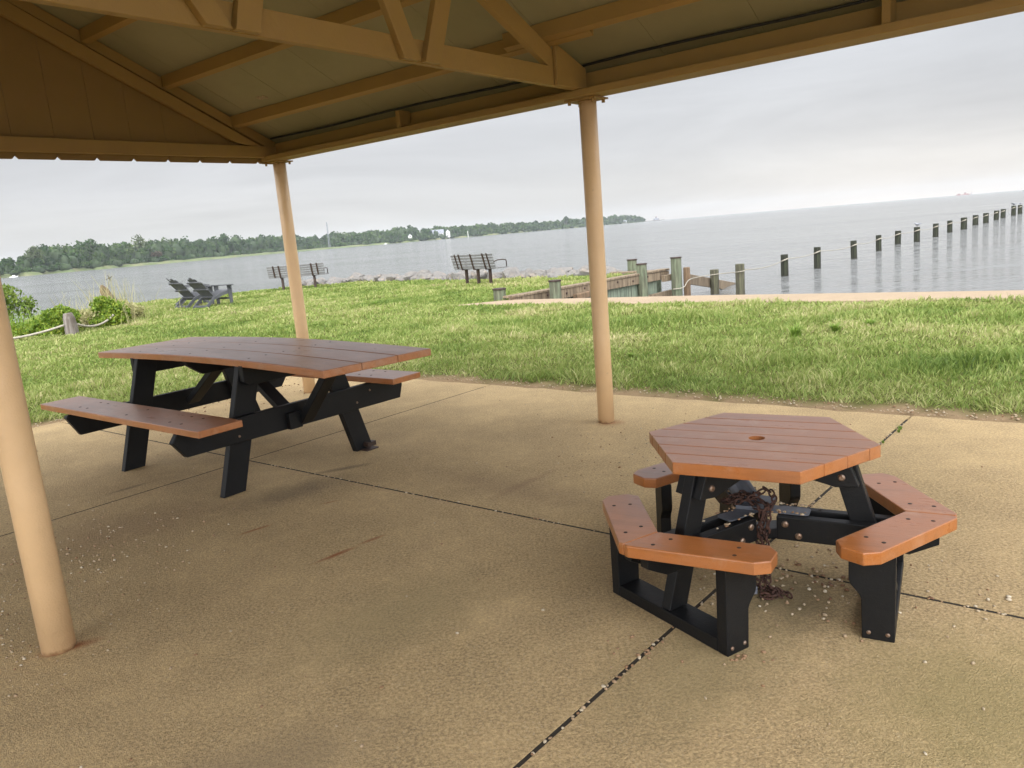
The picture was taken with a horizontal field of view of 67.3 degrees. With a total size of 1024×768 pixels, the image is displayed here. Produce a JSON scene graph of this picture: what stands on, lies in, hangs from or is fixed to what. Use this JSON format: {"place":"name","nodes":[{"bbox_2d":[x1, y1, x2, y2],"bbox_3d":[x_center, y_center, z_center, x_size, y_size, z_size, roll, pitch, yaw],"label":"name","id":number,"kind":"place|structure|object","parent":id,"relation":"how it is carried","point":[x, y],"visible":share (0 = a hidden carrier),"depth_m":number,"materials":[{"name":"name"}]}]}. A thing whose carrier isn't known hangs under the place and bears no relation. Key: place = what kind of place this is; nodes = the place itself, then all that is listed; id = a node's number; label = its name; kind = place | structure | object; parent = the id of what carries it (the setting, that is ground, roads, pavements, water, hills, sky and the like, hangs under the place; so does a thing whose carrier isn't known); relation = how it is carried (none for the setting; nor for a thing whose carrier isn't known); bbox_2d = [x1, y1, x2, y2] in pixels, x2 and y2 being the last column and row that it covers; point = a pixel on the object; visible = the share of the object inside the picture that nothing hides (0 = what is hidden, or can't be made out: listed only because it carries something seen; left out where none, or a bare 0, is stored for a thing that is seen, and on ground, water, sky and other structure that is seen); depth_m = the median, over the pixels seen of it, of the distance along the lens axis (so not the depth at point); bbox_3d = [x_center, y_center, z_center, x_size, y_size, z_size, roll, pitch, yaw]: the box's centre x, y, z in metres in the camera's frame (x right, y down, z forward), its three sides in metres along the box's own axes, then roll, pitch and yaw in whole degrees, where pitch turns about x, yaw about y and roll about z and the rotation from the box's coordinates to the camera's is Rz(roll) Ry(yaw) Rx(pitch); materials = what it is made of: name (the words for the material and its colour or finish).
{"place":"outdoors","nodes":[
{"label":"outdoors","id":0,"kind":"place"},
{"bbox_2d":[8,307,79,327],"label":"tall grass","id":1,"kind":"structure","parent":0,"point":[21,319],"depth_m":17.92,"materials":[{"name":"green plant"}]},
{"bbox_2d":[35,286,180,328],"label":"tall grass","id":2,"kind":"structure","parent":0,"point":[115,300],"depth_m":18.45,"materials":[{"name":"green plant"}]},
{"bbox_2d":[0,221,643,277],"bbox_3d":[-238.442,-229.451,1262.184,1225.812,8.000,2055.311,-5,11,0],"label":"shore ground","id":3,"kind":"structure","parent":0,"point":[113,266],"depth_m":679.46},
{"bbox_2d":[24,246,43,260],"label":"tree","id":4,"kind":"object","parent":3,"relation":"on","point":[32,251],"visible":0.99,"depth_m":508.68,"materials":[{"name":"green plant"}]},
{"bbox_2d":[81,238,98,252],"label":"tree","id":5,"kind":"object","parent":3,"relation":"on","point":[89,246],"visible":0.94,"depth_m":569.80,"materials":[{"name":"green plant"}]},
{"bbox_2d":[131,234,147,250],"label":"tree","id":6,"kind":"object","parent":3,"relation":"on","point":[138,239],"visible":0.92,"depth_m":628.78,"materials":[{"name":"green plant"}]},
{"bbox_2d":[151,251,161,256],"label":"house","id":7,"kind":"structure","parent":3,"relation":"on","point":[157,253],"depth_m":637.48,"materials":[{"name":"grey"}]},
{"bbox_2d":[220,233,229,243],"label":"tree","id":8,"kind":"object","parent":3,"relation":"on","point":[223,237],"visible":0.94,"depth_m":757.07,"materials":[{"name":"green plant"}]},
{"bbox_2d":[0,215,645,275],"bbox_3d":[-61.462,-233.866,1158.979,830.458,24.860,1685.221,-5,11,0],"label":"woodland","id":9,"kind":"object","parent":3,"relation":"on","point":[61,258],"visible":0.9,"depth_m":752.74,"materials":[{"name":"green plant"}]},
{"bbox_2d":[432,229,443,237],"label":"house","id":10,"kind":"structure","parent":3,"relation":"on","point":[441,230],"depth_m":1093.22,"materials":[{"name":"white"}]},
{"bbox_2d":[0,376,1023,767],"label":"patio slab","id":11,"kind":"structure","parent":0,"point":[304,666],"depth_m":2.81,"materials":[{"name":"concrete"}]},
{"bbox_2d":[40,337,430,497],"bbox_3d":[-1.683,0.134,5.053,2.619,0.777,1.698,4,14,38],"label":"picnic table","id":12,"kind":"object","parent":11,"relation":"on","point":[249,368],"visible":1,"depth_m":4.74,"materials":[{"name":"brown plastic"}]},
{"bbox_2d":[0,374,1020,767],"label":"pebbles","id":13,"kind":"object","parent":11,"relation":"on","point":[744,656],"visible":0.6,"depth_m":2.88,"materials":[{"name":"beige gravel"}]},
{"bbox_2d":[0,0,1023,656],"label":"park pavilion","id":14,"kind":"structure","parent":11,"relation":"on","point":[278,84],"depth_m":5.08,"materials":[{"name":"paint"}]},
{"bbox_2d":[0,387,1023,767],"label":"pavement joint","id":15,"kind":"object","parent":11,"relation":"on","point":[568,721],"depth_m":2.83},
{"bbox_2d":[602,413,956,656],"bbox_3d":[0.950,0.470,2.809,1.169,0.560,1.119,2,13,29],"label":"hexagonal picnic table","id":16,"kind":"object","parent":11,"relation":"on","point":[879,528],"visible":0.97,"depth_m":2.62,"materials":[{"name":"brown plastic"}]},
{"bbox_2d":[719,486,792,599],"bbox_3d":[0.902,0.571,2.821,0.144,0.377,0.298,-11,13,-28],"label":"rusty chain","id":17,"kind":"object","parent":16,"relation":"hanging from","point":[776,592],"visible":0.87,"depth_m":2.77,"materials":[{"name":"brown metal"}]},
{"bbox_2d":[0,12,1023,261],"label":"sky","id":18,"kind":"structure","parent":0,"point":[937,112],"materials":[{"name":"grey"}]},
{"bbox_2d":[1,190,1023,322],"bbox_3d":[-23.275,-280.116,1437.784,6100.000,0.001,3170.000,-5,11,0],"label":"bay water","id":19,"kind":"structure","parent":0,"point":[982,256],"depth_m":64.46,"materials":[{"name":"grey liquid"}]},
{"bbox_2d":[492,287,505,300],"bbox_3d":[-0.206,-1.274,16.034,0.290,1.443,0.297,-5,11,0],"label":"bulkhead pile","id":20,"kind":"object","parent":19,"relation":"in","point":[499,293],"visible":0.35,"depth_m":15.81,"materials":[{"name":"wood"}]},
{"bbox_2d":[548,279,561,298],"bbox_3d":[0.946,-1.417,16.096,0.268,1.513,0.275,-5,11,0],"label":"bulkhead pile","id":21,"kind":"object","parent":19,"relation":"in","point":[555,288],"visible":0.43,"depth_m":15.89,"materials":[{"name":"wood"}]},
{"bbox_2d":[627,259,636,273],"bbox_3d":[3.309,-2.449,20.926,0.279,1.878,0.286,-5,11,0],"label":"bulkhead pile","id":22,"kind":"object","parent":19,"relation":"in","point":[631,264],"visible":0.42,"depth_m":20.68,"materials":[{"name":"wood"}]},
{"bbox_2d":[636,263,648,296],"bbox_3d":[3.271,-2.069,19.114,0.290,1.845,0.275,-5,11,0],"label":"bulkhead pile","id":23,"kind":"object","parent":19,"relation":"in","point":[643,280],"visible":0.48,"depth_m":18.92,"materials":[{"name":"wood"}]},
{"bbox_2d":[670,256,682,295],"bbox_3d":[4.244,-2.304,19.747,0.290,1.898,0.297,-5,11,0],"label":"bulkhead pile","id":24,"kind":"object","parent":19,"relation":"in","point":[676,274],"visible":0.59,"depth_m":19.56,"materials":[{"name":"wood"}]},
{"bbox_2d":[683,267,690,295],"bbox_3d":[4.684,-2.324,20.514,0.183,1.570,0.188,-5,11,0],"label":"bulkhead pile","id":25,"kind":"object","parent":19,"relation":"in","point":[686,278],"visible":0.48,"depth_m":20.37,"materials":[{"name":"brown wood"}]},
{"bbox_2d":[710,269,718,293],"bbox_3d":[5.942,-2.641,22.511,0.251,1.413,0.257,-5,11,0],"label":"bay piling","id":26,"kind":"object","parent":19,"relation":"in","point":[714,284],"visible":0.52,"depth_m":22.35,"materials":[{"name":"grey wood"}]},
{"bbox_2d":[690,274,734,288],"bbox_3d":[6.131,-3.022,23.178,0.071,1.055,5.712,1,13,29],"label":"groin plank","id":27,"kind":"object","parent":26,"relation":"attached to","point":[702,281],"visible":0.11,"depth_m":22.04,"materials":[{"name":"brown wood"}]},
{"bbox_2d":[735,264,744,294],"bbox_3d":[6.428,-2.590,21.642,0.252,1.570,0.258,-5,11,0],"label":"bay piling","id":28,"kind":"object","parent":19,"relation":"in","point":[740,282],"visible":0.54,"depth_m":21.49,"materials":[{"name":"grey wood"}]},
{"bbox_2d":[781,254,788,275],"bbox_3d":[9.447,-3.759,26.619,0.263,1.443,0.262,-5,11,0],"label":"bay piling","id":29,"kind":"object","parent":19,"relation":"in","point":[784,269],"visible":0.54,"depth_m":26.46,"materials":[{"name":"wood"}]},
{"bbox_2d":[814,247,820,268],"bbox_3d":[11.389,-4.352,28.675,0.253,1.491,0.260,-5,11,0],"label":"bay piling","id":30,"kind":"object","parent":19,"relation":"in","point":[817,260],"visible":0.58,"depth_m":28.52,"materials":[{"name":"grey wood"}]},
{"bbox_2d":[850,240,856,258],"bbox_3d":[14.360,-5.289,32.280,0.295,1.453,0.260,-5,11,0],"label":"bay piling","id":31,"kind":"object","parent":19,"relation":"in","point":[853,251],"visible":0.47,"depth_m":32.13,"materials":[{"name":"wood"}]},
{"bbox_2d":[876,235,881,250],"bbox_3d":[17.096,-6.216,35.842,0.272,1.439,0.263,-5,11,0],"label":"bay piling","id":32,"kind":"object","parent":19,"relation":"in","point":[878,245],"visible":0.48,"depth_m":35.70,"materials":[{"name":"grey wood"}]},
{"bbox_2d":[895,231,900,244],"bbox_3d":[19.975,-7.226,39.829,0.311,1.403,0.310,-5,11,0],"label":"bay piling","id":33,"kind":"object","parent":19,"relation":"in","point":[897,239],"visible":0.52,"depth_m":39.66,"materials":[{"name":"wood"}]},
{"bbox_2d":[914,227,919,241],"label":"bay piling","id":34,"kind":"object","parent":19,"relation":"in","point":[916,236],"visible":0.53,"depth_m":40.45,"materials":[{"name":"wood"}]},
{"bbox_2d":[673,206,1021,289],"bbox_3d":[25.989,-9.643,46.356,1.218,0.323,70.709,4,14,38],"label":"mooring rope","id":35,"kind":"object","parent":34,"relation":"attached to","point":[827,250],"visible":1,"depth_m":28.39,"materials":[{"name":"beige fabric"}]},
{"bbox_2d":[933,223,938,236],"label":"bay piling","id":36,"kind":"object","parent":19,"relation":"in","point":[935,231],"visible":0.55,"depth_m":43.95,"materials":[{"name":"wood"}]},
{"bbox_2d":[947,220,952,232],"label":"bay piling","id":37,"kind":"object","parent":19,"relation":"in","point":[949,228],"visible":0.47,"depth_m":47.90,"materials":[{"name":"brown wood"}]},
{"bbox_2d":[960,217,966,229],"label":"bay piling","id":38,"kind":"object","parent":19,"relation":"in","point":[963,225],"visible":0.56,"depth_m":50.37,"materials":[{"name":"wood"}]},
{"bbox_2d":[972,215,978,224],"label":"bay piling","id":39,"kind":"object","parent":19,"relation":"in","point":[974,221],"visible":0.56,"depth_m":56.04,"materials":[{"name":"wood"}]},
{"bbox_2d":[983,213,988,222],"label":"bay piling","id":40,"kind":"object","parent":19,"relation":"in","point":[985,219],"visible":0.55,"depth_m":58.12,"materials":[{"name":"brown wood"}]},
{"bbox_2d":[993,210,998,219],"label":"bay piling","id":41,"kind":"object","parent":19,"relation":"in","point":[996,216],"visible":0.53,"depth_m":62.58,"materials":[{"name":"wood"}]},
{"bbox_2d":[1000,209,1005,217],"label":"bay piling","id":42,"kind":"object","parent":19,"relation":"in","point":[1002,214],"visible":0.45,"depth_m":65.90,"materials":[{"name":"wood"}]},
{"bbox_2d":[1011,206,1015,215],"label":"bay piling","id":43,"kind":"object","parent":19,"relation":"in","point":[1013,211],"visible":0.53,"depth_m":70.16,"materials":[{"name":"wood"}]},
{"bbox_2d":[1018,205,1022,213],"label":"bay piling","id":44,"kind":"object","parent":19,"relation":"in","point":[1020,210],"visible":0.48,"depth_m":72.92,"materials":[{"name":"wood"}]},
{"bbox_2d":[14,272,1023,427],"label":"lawn ground","id":45,"kind":"structure","parent":0,"point":[957,413],"depth_m":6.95,"materials":[{"name":"green plant"}]},
{"bbox_2d":[2,283,39,323],"bbox_3d":[-12.680,-1.728,19.015,1.858,1.516,1.103,-5,11,0],"label":"leafy shrub","id":46,"kind":"object","parent":45,"relation":"on","point":[28,304],"visible":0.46,"depth_m":18.99,"materials":[{"name":"green plant"}]},
{"bbox_2d":[10,321,33,336],"bbox_3d":[-11.548,-1.107,16.734,2.517,0.851,1.532,-2,11,14],"label":"vine mound","id":47,"kind":"object","parent":45,"relation":"on","point":[20,330],"visible":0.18,"depth_m":16.72,"materials":[{"name":"green plant"}]},
{"bbox_2d":[26,303,82,335],"bbox_3d":[-9.924,-1.312,16.693,1.338,0.858,1.056,-5,11,0],"label":"vine mound","id":48,"kind":"object","parent":45,"relation":"on","point":[53,318],"visible":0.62,"depth_m":16.47,"materials":[{"name":"green plant"}]},
{"bbox_2d":[63,312,78,334],"bbox_3d":[-9.330,-1.184,16.280,0.279,0.655,0.279,-5,11,0],"label":"wooden post","id":49,"kind":"object","parent":45,"relation":"on","point":[70,323],"visible":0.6,"depth_m":16.17,"materials":[{"name":"grey wood"}]},
{"bbox_2d":[13,314,113,338],"bbox_3d":[-10.604,-0.977,15.520,0.882,0.295,5.238,6,15,43],"label":"barrier rope","id":50,"kind":"object","parent":49,"relation":"attached to","point":[47,330],"visible":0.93,"depth_m":16.03,"materials":[{"name":"beige fabric"}]},
{"bbox_2d":[78,306,111,326],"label":"flowers","id":51,"kind":"object","parent":45,"relation":"on","point":[85,314],"visible":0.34,"depth_m":17.59,"materials":[{"name":"beige plant"}]},
{"bbox_2d":[100,285,116,299],"bbox_3d":[-10.418,-1.994,20.028,0.406,1.208,0.220,-8,12,-17],"label":"weathered post","id":52,"kind":"object","parent":45,"relation":"on","point":[102,293],"visible":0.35,"depth_m":19.84,"materials":[{"name":"beige wood"}]},
{"bbox_2d":[87,296,131,328],"bbox_3d":[-9.369,-1.615,17.862,0.971,0.905,1.125,-8,12,-17],"label":"vine mound","id":53,"kind":"object","parent":45,"relation":"on","point":[103,303],"visible":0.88,"depth_m":17.72,"materials":[{"name":"green plant"}]},
{"bbox_2d":[77,270,141,315],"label":"tall grass","id":54,"kind":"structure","parent":45,"relation":"on","point":[124,293],"depth_m":19.05,"materials":[{"name":"plant"}]},
{"bbox_2d":[114,298,144,318],"bbox_3d":[-9.557,-1.767,19.040,0.883,0.774,0.850,-5,11,0],"label":"vine mound","id":55,"kind":"object","parent":45,"relation":"on","point":[139,312],"visible":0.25,"depth_m":19.05,"materials":[{"name":"beige plant"}]},
{"bbox_2d":[166,278,208,305],"bbox_3d":[-9.717,-2.807,23.081,1.114,0.861,0.760,-11,13,-29],"label":"adirondack chair","id":56,"kind":"object","parent":45,"relation":"on","point":[206,301],"visible":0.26,"depth_m":23.07,"materials":[{"name":"grey plastic"}]},
{"bbox_2d":[168,279,214,308],"bbox_3d":[-9.133,-2.615,21.865,0.760,0.861,1.114,3,13,33],"label":"adirondack chair","id":57,"kind":"object","parent":45,"relation":"on","point":[182,290],"visible":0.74,"depth_m":21.68,"materials":[{"name":"grey plastic"}]},
{"bbox_2d":[186,278,233,308],"bbox_3d":[-8.354,-2.553,21.227,0.760,0.861,1.114,2,13,32],"label":"adirondack chair","id":58,"kind":"object","parent":45,"relation":"on","point":[202,290],"visible":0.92,"depth_m":21.15,"materials":[{"name":"grey plastic"}]},
{"bbox_2d":[266,263,328,289],"bbox_3d":[-7.594,-3.806,27.371,2.050,0.912,0.602,-4,11,4],"label":"park bench","id":59,"kind":"object","parent":45,"relation":"on","point":[312,269],"visible":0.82,"depth_m":27.13,"materials":[{"name":"wood"}]},
{"bbox_2d":[347,272,363,281],"bbox_3d":[-5.881,-3.885,28.669,0.609,0.558,0.664,-14,14,-39],"label":"boulder","id":60,"kind":"object","parent":45,"relation":"on","point":[354,276],"visible":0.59,"depth_m":28.48,"materials":[{"name":"grey stone"}]},
{"bbox_2d":[363,275,374,281],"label":"boulder","id":61,"kind":"object","parent":45,"relation":"on","point":[368,277],"visible":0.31,"depth_m":28.19,"materials":[{"name":"grey stone"}]},
{"bbox_2d":[378,274,386,281],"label":"boulder","id":62,"kind":"object","parent":45,"relation":"on","point":[382,277],"visible":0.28,"depth_m":27.73,"materials":[{"name":"grey stone"}]},
{"bbox_2d":[386,273,399,280],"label":"boulder","id":63,"kind":"object","parent":45,"relation":"on","point":[390,276],"visible":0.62,"depth_m":27.16,"materials":[{"name":"grey stone"}]},
{"bbox_2d":[396,271,416,280],"bbox_3d":[-3.667,-3.700,26.896,0.655,0.474,0.620,6,16,44],"label":"boulder","id":64,"kind":"object","parent":45,"relation":"on","point":[407,276],"visible":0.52,"depth_m":26.70,"materials":[{"name":"grey stone"}]},
{"bbox_2d":[409,269,424,279],"bbox_3d":[-3.168,-3.700,26.498,0.518,0.472,0.583,5,14,39],"label":"boulder","id":65,"kind":"object","parent":45,"relation":"on","point":[413,277],"visible":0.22,"depth_m":26.38,"materials":[{"name":"grey stone"}]},
{"bbox_2d":[416,270,432,279],"bbox_3d":[-2.996,-3.611,26.088,0.491,0.492,0.624,-15,15,-41],"label":"boulder","id":66,"kind":"object","parent":45,"relation":"on","point":[425,274],"visible":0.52,"depth_m":25.95,"materials":[{"name":"grey stone"}]},
{"bbox_2d":[429,276,443,279],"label":"boulder","id":67,"kind":"object","parent":45,"relation":"on","point":[435,277],"visible":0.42,"depth_m":25.48,"materials":[{"name":"grey stone"}]},
{"bbox_2d":[433,271,445,275],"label":"boulder","id":68,"kind":"object","parent":45,"relation":"on","point":[439,273],"visible":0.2,"depth_m":26.43,"materials":[{"name":"grey stone"}]},
{"bbox_2d":[451,272,468,279],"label":"boulder","id":69,"kind":"object","parent":45,"relation":"on","point":[454,276],"visible":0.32,"depth_m":24.62,"materials":[{"name":"grey stone"}]},
{"bbox_2d":[457,273,472,279],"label":"boulder","id":70,"kind":"object","parent":45,"relation":"on","point":[461,276],"visible":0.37,"depth_m":24.26,"materials":[{"name":"grey stone"}]},
{"bbox_2d":[450,253,508,283],"bbox_3d":[-0.918,-3.194,21.468,0.602,0.912,1.830,-14,15,-40],"label":"park bench","id":71,"kind":"object","parent":45,"relation":"on","point":[487,262],"visible":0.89,"depth_m":21.23,"materials":[{"name":"wood"}]},
{"bbox_2d":[473,269,488,279],"bbox_3d":[-0.998,-3.345,23.959,0.523,0.533,0.612,-13,14,-37],"label":"boulder","id":72,"kind":"object","parent":45,"relation":"on","point":[483,273],"visible":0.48,"depth_m":23.73,"materials":[{"name":"grey stone"}]},
{"bbox_2d":[492,272,502,278],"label":"boulder","id":73,"kind":"object","parent":45,"relation":"on","point":[496,275],"visible":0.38,"depth_m":23.29,"materials":[{"name":"grey stone"}]},
{"bbox_2d":[502,267,524,277],"bbox_3d":[0.041,-3.259,23.127,0.687,0.512,0.635,-10,13,-27],"label":"boulder","id":74,"kind":"object","parent":45,"relation":"on","point":[509,272],"visible":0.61,"depth_m":22.95,"materials":[{"name":"grey stone"}]},
{"bbox_2d":[525,268,532,277],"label":"boulder","id":75,"kind":"object","parent":45,"relation":"on","point":[528,271],"visible":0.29,"depth_m":22.58,"materials":[{"name":"grey stone"}]},
{"bbox_2d":[529,269,546,277],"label":"boulder","id":76,"kind":"object","parent":45,"relation":"on","point":[538,272],"visible":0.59,"depth_m":22.29,"materials":[{"name":"grey stone"}]},
{"bbox_2d":[547,268,567,277],"bbox_3d":[1.337,-3.070,21.951,0.855,0.424,0.721,-7,30,-9],"label":"boulder","id":77,"kind":"object","parent":45,"relation":"on","point":[556,272],"visible":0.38,"depth_m":21.81,"materials":[{"name":"grey stone"}]},
{"bbox_2d":[560,267,572,271],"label":"boulder","id":78,"kind":"object","parent":45,"relation":"on","point":[567,269],"visible":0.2,"depth_m":22.42,"materials":[{"name":"grey stone"}]},
{"bbox_2d":[566,269,576,275],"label":"boulder","id":79,"kind":"object","parent":45,"relation":"on","point":[572,272],"visible":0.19,"depth_m":21.71,"materials":[{"name":"grey stone"}]},
{"bbox_2d":[574,265,588,275],"bbox_3d":[2.082,-3.100,21.590,0.680,0.474,0.422,-11,13,-31],"label":"boulder","id":80,"kind":"object","parent":45,"relation":"on","point":[583,270],"visible":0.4,"depth_m":21.46,"materials":[{"name":"grey stone"}]},
{"bbox_2d":[503,268,671,299],"bbox_3d":[1.596,-1.539,18.547,1.776,1.918,6.399,6,15,43],"label":"timber bulkhead","id":81,"kind":"object","parent":45,"relation":"on","point":[623,285],"visible":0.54,"depth_m":18.50,"materials":[{"name":"brown wood"}]},
{"bbox_2d":[573,290,590,297],"bbox_3d":[1.640,-1.999,17.226,0.699,0.178,0.140,-15,15,-43],"label":"fallen timber","id":82,"kind":"object","parent":81,"relation":"on","point":[585,294],"visible":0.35,"depth_m":17.08,"materials":[{"name":"beige wood"}]},
{"bbox_2d":[606,267,620,274],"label":"boulder","id":83,"kind":"object","parent":45,"relation":"on","point":[610,269],"visible":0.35,"depth_m":21.03,"materials":[{"name":"grey stone"}]},
{"bbox_2d":[784,323,804,337],"bbox_3d":[3.026,-0.570,8.283,0.333,0.138,0.322,-5,11,0],"label":"weed tuft","id":84,"kind":"object","parent":45,"relation":"on","point":[794,331],"visible":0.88,"depth_m":8.25,"materials":[{"name":"green plant"}]},
{"bbox_2d":[825,321,848,332],"bbox_3d":[3.540,-0.620,8.408,0.245,0.106,0.261,-11,13,-30],"label":"weed tuft","id":85,"kind":"object","parent":45,"relation":"on","point":[835,327],"visible":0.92,"depth_m":8.38,"materials":[{"name":"green plant"}]},
{"bbox_2d":[861,318,875,326],"bbox_3d":[3.957,-0.671,8.506,0.227,0.099,0.234,0,12,21],"label":"weed tuft","id":86,"kind":"object","parent":45,"relation":"on","point":[870,321],"visible":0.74,"depth_m":8.52,"materials":[{"name":"green plant"}]},
{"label":"boulder","id":87,"kind":"object","parent":45,"relation":"on","visible":0},
{"bbox_2d":[374,273,381,281],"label":"boulder","id":88,"kind":"object","parent":87,"relation":"on","point":[377,276],"visible":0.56,"depth_m":27.93,"materials":[{"name":"grey stone"}]},
{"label":"boulder","id":89,"kind":"object","parent":45,"relation":"on","visible":0},
{"bbox_2d":[306,279,313,285],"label":"boulder","id":90,"kind":"object","parent":89,"relation":"on","point":[311,282],"visible":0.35,"depth_m":29.06,"materials":[{"name":"grey stone"}]},
{"bbox_2d":[316,278,326,284],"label":"boulder","id":91,"kind":"object","parent":89,"relation":"on","point":[320,281],"visible":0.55,"depth_m":29.09,"materials":[{"name":"grey stone"}]},
{"bbox_2d":[459,290,1023,305],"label":"promenade path","id":92,"kind":"structure","parent":0,"point":[853,297],"depth_m":11.85,"materials":[{"name":"concrete"}]},
{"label":"boulder","id":93,"kind":"object","parent":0,"visible":0},
{"bbox_2d":[327,276,342,280],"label":"boulder","id":94,"kind":"object","parent":93,"relation":"on","point":[334,278],"visible":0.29,"depth_m":29.62,"materials":[{"name":"grey stone"}]}
]}

